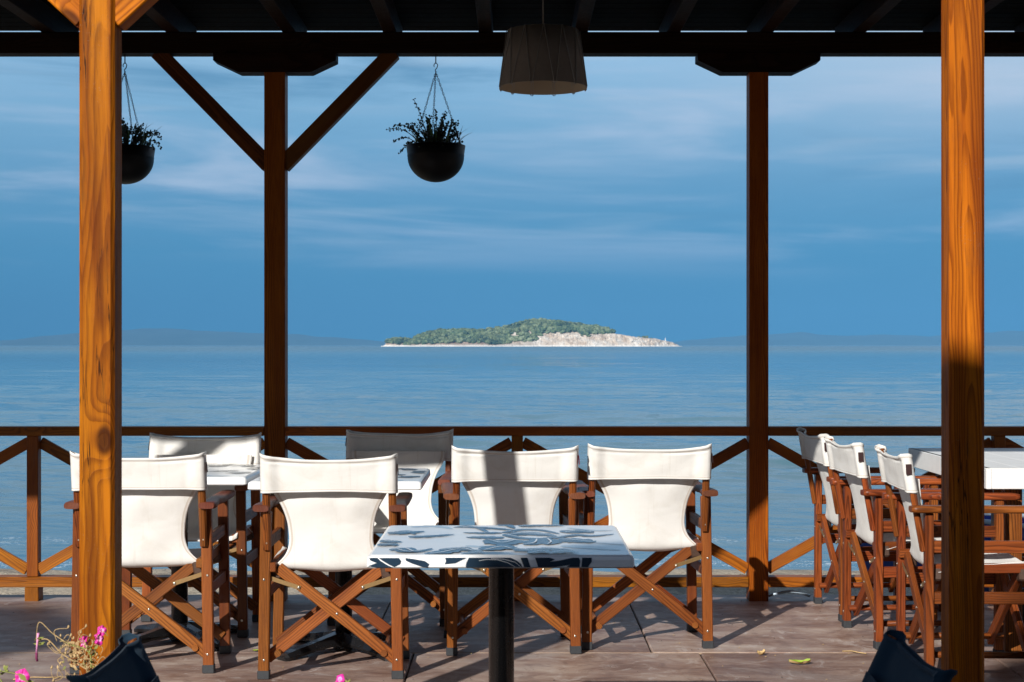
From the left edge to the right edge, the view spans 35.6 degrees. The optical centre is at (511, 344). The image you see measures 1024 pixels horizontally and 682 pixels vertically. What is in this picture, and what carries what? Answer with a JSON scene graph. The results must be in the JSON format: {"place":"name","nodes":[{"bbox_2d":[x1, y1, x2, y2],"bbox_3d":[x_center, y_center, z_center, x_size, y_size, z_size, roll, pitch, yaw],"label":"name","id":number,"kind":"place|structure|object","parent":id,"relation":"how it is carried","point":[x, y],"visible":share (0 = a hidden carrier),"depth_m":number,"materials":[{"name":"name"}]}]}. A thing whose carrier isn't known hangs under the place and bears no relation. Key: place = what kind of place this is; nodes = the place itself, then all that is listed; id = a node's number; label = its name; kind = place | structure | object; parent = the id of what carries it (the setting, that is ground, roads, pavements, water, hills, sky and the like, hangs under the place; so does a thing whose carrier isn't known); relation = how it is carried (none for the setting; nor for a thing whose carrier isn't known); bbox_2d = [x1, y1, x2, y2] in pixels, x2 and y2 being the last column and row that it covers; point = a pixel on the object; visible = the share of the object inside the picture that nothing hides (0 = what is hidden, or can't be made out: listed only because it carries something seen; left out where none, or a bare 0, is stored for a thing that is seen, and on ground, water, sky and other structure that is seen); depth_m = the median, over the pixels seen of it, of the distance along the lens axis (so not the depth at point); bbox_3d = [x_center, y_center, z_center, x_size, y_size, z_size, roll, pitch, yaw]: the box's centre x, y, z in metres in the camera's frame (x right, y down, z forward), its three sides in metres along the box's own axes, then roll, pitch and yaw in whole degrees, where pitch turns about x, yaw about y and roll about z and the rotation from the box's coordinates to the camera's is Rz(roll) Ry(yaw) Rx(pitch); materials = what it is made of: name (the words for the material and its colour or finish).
{"place":"outdoors","nodes":[
{"label":"outdoors","id":0,"kind":"place"},
{"bbox_2d":[0,328,385,344],"bbox_3d":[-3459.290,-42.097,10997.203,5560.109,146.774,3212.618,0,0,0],"label":"hills","id":1,"kind":"structure","parent":0,"point":[156,336],"depth_m":10248.80,"materials":[{"name":"blue"}]},
{"bbox_2d":[0,568,911,594],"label":"sand","id":2,"kind":"structure","parent":0,"point":[461,590],"depth_m":14.91,"materials":[{"name":"beige sand"}]},
{"bbox_2d":[0,345,1023,571],"bbox_3d":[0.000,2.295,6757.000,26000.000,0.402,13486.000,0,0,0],"label":"sea","id":3,"kind":"structure","parent":0,"point":[683,385],"depth_m":66.25,"materials":[{"name":"blue liquid"}]},
{"bbox_2d":[0,595,1023,681],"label":"floor","id":4,"kind":"structure","parent":0,"point":[801,627],"depth_m":6.77,"materials":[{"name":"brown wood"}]},
{"bbox_2d":[13,677,60,679],"bbox_3d":[-1.833,1.285,6.152,0.178,0.009,0.012,0,0,-11],"label":"twig","id":5,"kind":"object","parent":4,"relation":"on","point":[42,677],"visible":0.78,"depth_m":6.15,"materials":[{"name":"beige wood"}]},
{"bbox_2d":[66,633,159,681],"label":"director chair","id":6,"kind":"object","parent":4,"relation":"on","point":[127,659],"visible":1,"depth_m":3.17,"materials":[{"name":"fabric"}]},
{"bbox_2d":[0,426,263,600],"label":"railing","id":7,"kind":"object","parent":4,"relation":"on","point":[33,581],"visible":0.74,"depth_m":8.07,"materials":[{"name":"brown wood"}]},
{"bbox_2d":[64,451,234,673],"bbox_3d":[-1.455,0.850,6.450,0.589,0.882,0.596,0,0,-1],"label":"director chair","id":8,"kind":"object","parent":4,"relation":"on","point":[158,494],"visible":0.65,"depth_m":6.26,"materials":[{"name":"white fabric"}]},
{"bbox_2d":[0,622,349,681],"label":"petunia planter","id":9,"kind":"object","parent":4,"relation":"on","point":[21,675],"visible":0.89,"depth_m":3.62,"materials":[{"name":"pink plant"}]},
{"bbox_2d":[122,432,260,637],"bbox_3d":[-1.447,0.851,7.255,0.589,0.878,0.596,0,0,0],"label":"director chair","id":10,"kind":"object","parent":4,"relation":"on","point":[238,450],"visible":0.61,"depth_m":7.42,"materials":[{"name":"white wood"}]},
{"bbox_2d":[134,464,259,650],"bbox_3d":[-1.452,0.917,6.960,0.700,0.747,0.700,0,0,0],"label":"cafe table","id":11,"kind":"object","parent":4,"relation":"on","point":[230,474],"visible":0.34,"depth_m":6.91,"materials":[{"name":"white laminate"}]},
{"bbox_2d":[253,453,412,679],"bbox_3d":[-0.702,0.851,6.345,0.589,0.880,0.596,0,0,0],"label":"director chair","id":12,"kind":"object","parent":4,"relation":"on","point":[327,509],"visible":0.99,"depth_m":6.15,"materials":[{"name":"white fabric"}]},
{"bbox_2d":[248,468,429,661],"bbox_3d":[-0.712,0.917,6.740,0.700,0.747,0.700,0,0,0],"label":"cafe table","id":13,"kind":"object","parent":4,"relation":"on","point":[340,637],"visible":0.23,"depth_m":6.66,"materials":[{"name":"white laminate"}]},
{"bbox_2d":[327,429,452,625],"bbox_3d":[-0.559,0.850,7.545,0.589,0.880,0.596,0,0,2],"label":"director chair","id":14,"kind":"object","parent":4,"relation":"on","point":[432,452],"visible":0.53,"depth_m":7.75,"materials":[{"name":"white fabric"}]},
{"bbox_2d":[9,597,987,680],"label":"grit","id":15,"kind":"object","parent":4,"relation":"on","point":[519,632],"visible":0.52,"depth_m":6.88,"materials":[{"name":"concrete"}]},
{"bbox_2d":[367,524,633,681],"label":"cafe table","id":16,"kind":"object","parent":4,"relation":"on","point":[501,552],"visible":1,"depth_m":4.42,"materials":[{"name":"multicoloured laminate"}]},
{"bbox_2d":[0,0,1023,681],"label":"pergola","id":17,"kind":"object","parent":4,"relation":"on","point":[278,42],"visible":0.94,"depth_m":8.01,"materials":[{"name":"brown wood"}]},
{"bbox_2d":[122,55,161,183],"bbox_3d":[-1.979,-1.146,8.091,0.398,0.658,0.368,0,0,-29],"label":"hanging planter","id":18,"kind":"object","parent":17,"relation":"hanging from","point":[137,162],"visible":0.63,"depth_m":8.03,"materials":[{"name":"black plastic"}]},
{"bbox_2d":[386,55,472,181],"bbox_3d":[-0.387,-1.151,8.104,0.370,0.648,0.445,0,0,44],"label":"hanging planter","id":19,"kind":"object","parent":17,"relation":"hanging from","point":[434,157],"visible":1,"depth_m":8.02,"materials":[{"name":"black plastic"}]},
{"bbox_2d":[499,0,587,95],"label":"pendant lamp","id":20,"kind":"object","parent":17,"relation":"hanging from","point":[543,59],"visible":1,"depth_m":6.37,"materials":[{"name":"beige fabric"}]},
{"bbox_2d":[441,445,585,655],"bbox_3d":[-0.005,0.851,6.830,0.589,0.879,0.595,0,0,-4],"label":"director chair","id":21,"kind":"object","parent":4,"relation":"on","point":[515,488],"visible":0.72,"depth_m":6.62,"materials":[{"name":"white fabric"}]},
{"bbox_2d":[285,426,748,600],"bbox_3d":[0.026,0.857,8.100,2.369,0.886,0.100,0,0,0],"label":"railing","id":22,"kind":"object","parent":4,"relation":"on","point":[517,443],"visible":0.51,"depth_m":8.05,"materials":[{"name":"brown wood"}]},
{"bbox_2d":[577,443,717,649],"bbox_3d":[0.565,0.851,6.950,0.589,0.880,0.596,0,0,-3],"label":"director chair","id":23,"kind":"object","parent":4,"relation":"on","point":[649,494],"visible":0.88,"depth_m":6.76,"materials":[{"name":"white fabric"}]},
{"bbox_2d":[757,649,764,654],"bbox_3d":[1.036,1.277,6.620,0.032,0.022,0.035,0,0,40],"label":"fallen leaf","id":24,"kind":"object","parent":4,"relation":"on","point":[762,652],"visible":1,"depth_m":6.62,"materials":[{"name":"beige plant"}]},
{"bbox_2d":[768,590,809,596],"bbox_3d":[1.416,1.269,8.130,0.217,0.040,0.034,0,0,0],"label":"hose","id":25,"kind":"object","parent":4,"relation":"on","point":[789,591],"visible":1,"depth_m":8.12,"materials":[{"name":"white"}]},
{"bbox_2d":[789,659,810,663],"bbox_3d":[1.161,1.278,6.430,0.088,0.019,0.048,0,0,-4],"label":"fallen leaf","id":26,"kind":"object","parent":4,"relation":"on","point":[800,661],"visible":1,"depth_m":6.42,"materials":[{"name":"green plant"}]},
{"bbox_2d":[842,650,866,653],"bbox_3d":[1.433,1.285,6.669,0.105,0.009,0.011,0,0,35],"label":"twig","id":27,"kind":"object","parent":4,"relation":"on","point":[854,651],"visible":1,"depth_m":6.67,"materials":[{"name":"beige wood"}]},
{"bbox_2d":[796,427,940,621],"bbox_3d":[1.720,0.850,7.699,0.596,0.881,0.589,0,0,-2],"label":"director chair","id":28,"kind":"object","parent":4,"relation":"on","point":[814,448],"visible":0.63,"depth_m":7.79,"materials":[{"name":"red wood"}]},
{"bbox_2d":[768,426,1023,591],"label":"railing","id":29,"kind":"object","parent":4,"relation":"on","point":[998,434],"visible":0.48,"depth_m":8.05,"materials":[{"name":"brown wood"}]},
{"bbox_2d":[824,435,992,649],"bbox_3d":[1.727,0.851,7.029,0.596,0.879,0.589,0,0,-3],"label":"director chair","id":30,"kind":"object","parent":4,"relation":"on","point":[868,513],"visible":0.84,"depth_m":7.01,"materials":[{"name":"red wood"}]},
{"bbox_2d":[862,629,956,681],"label":"director chair","id":31,"kind":"object","parent":4,"relation":"on","point":[897,658],"visible":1,"depth_m":3.19,"materials":[{"name":"fabric"}]},
{"bbox_2d":[875,444,1023,665],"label":"director chair","id":32,"kind":"object","parent":4,"relation":"on","point":[921,530],"visible":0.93,"depth_m":6.28,"materials":[{"name":"red wood"}]},
{"bbox_2d":[908,448,1023,651],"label":"white table","id":33,"kind":"object","parent":4,"relation":"on","point":[1004,470],"visible":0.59,"depth_m":6.67,"materials":[{"name":"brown wood"}]},
{"bbox_2d":[1022,588,1023,623],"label":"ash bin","id":34,"kind":"object","parent":4,"relation":"on","point":[1023,609],"visible":0.03,"depth_m":6.91,"materials":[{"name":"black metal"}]},
{"bbox_2d":[0,31,1023,341],"label":"sky","id":35,"kind":"structure","parent":0,"point":[618,203],"materials":[{"name":"blue"}]},
{"bbox_2d":[381,318,681,346],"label":"island","id":36,"kind":"structure","parent":0,"point":[503,333],"depth_m":2354.58,"materials":[{"name":"green plant"}]},
{"bbox_2d":[673,331,1023,344],"bbox_3d":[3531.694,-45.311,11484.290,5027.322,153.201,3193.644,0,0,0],"label":"hills","id":37,"kind":"structure","parent":0,"point":[992,338],"depth_m":10765.43,"materials":[{"name":"blue"}]},
{"bbox_2d":[852,504,1023,591],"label":"rowing boat","id":38,"kind":"object","parent":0,"point":[987,519],"visible":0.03,"depth_m":13.76,"materials":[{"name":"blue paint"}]}
]}

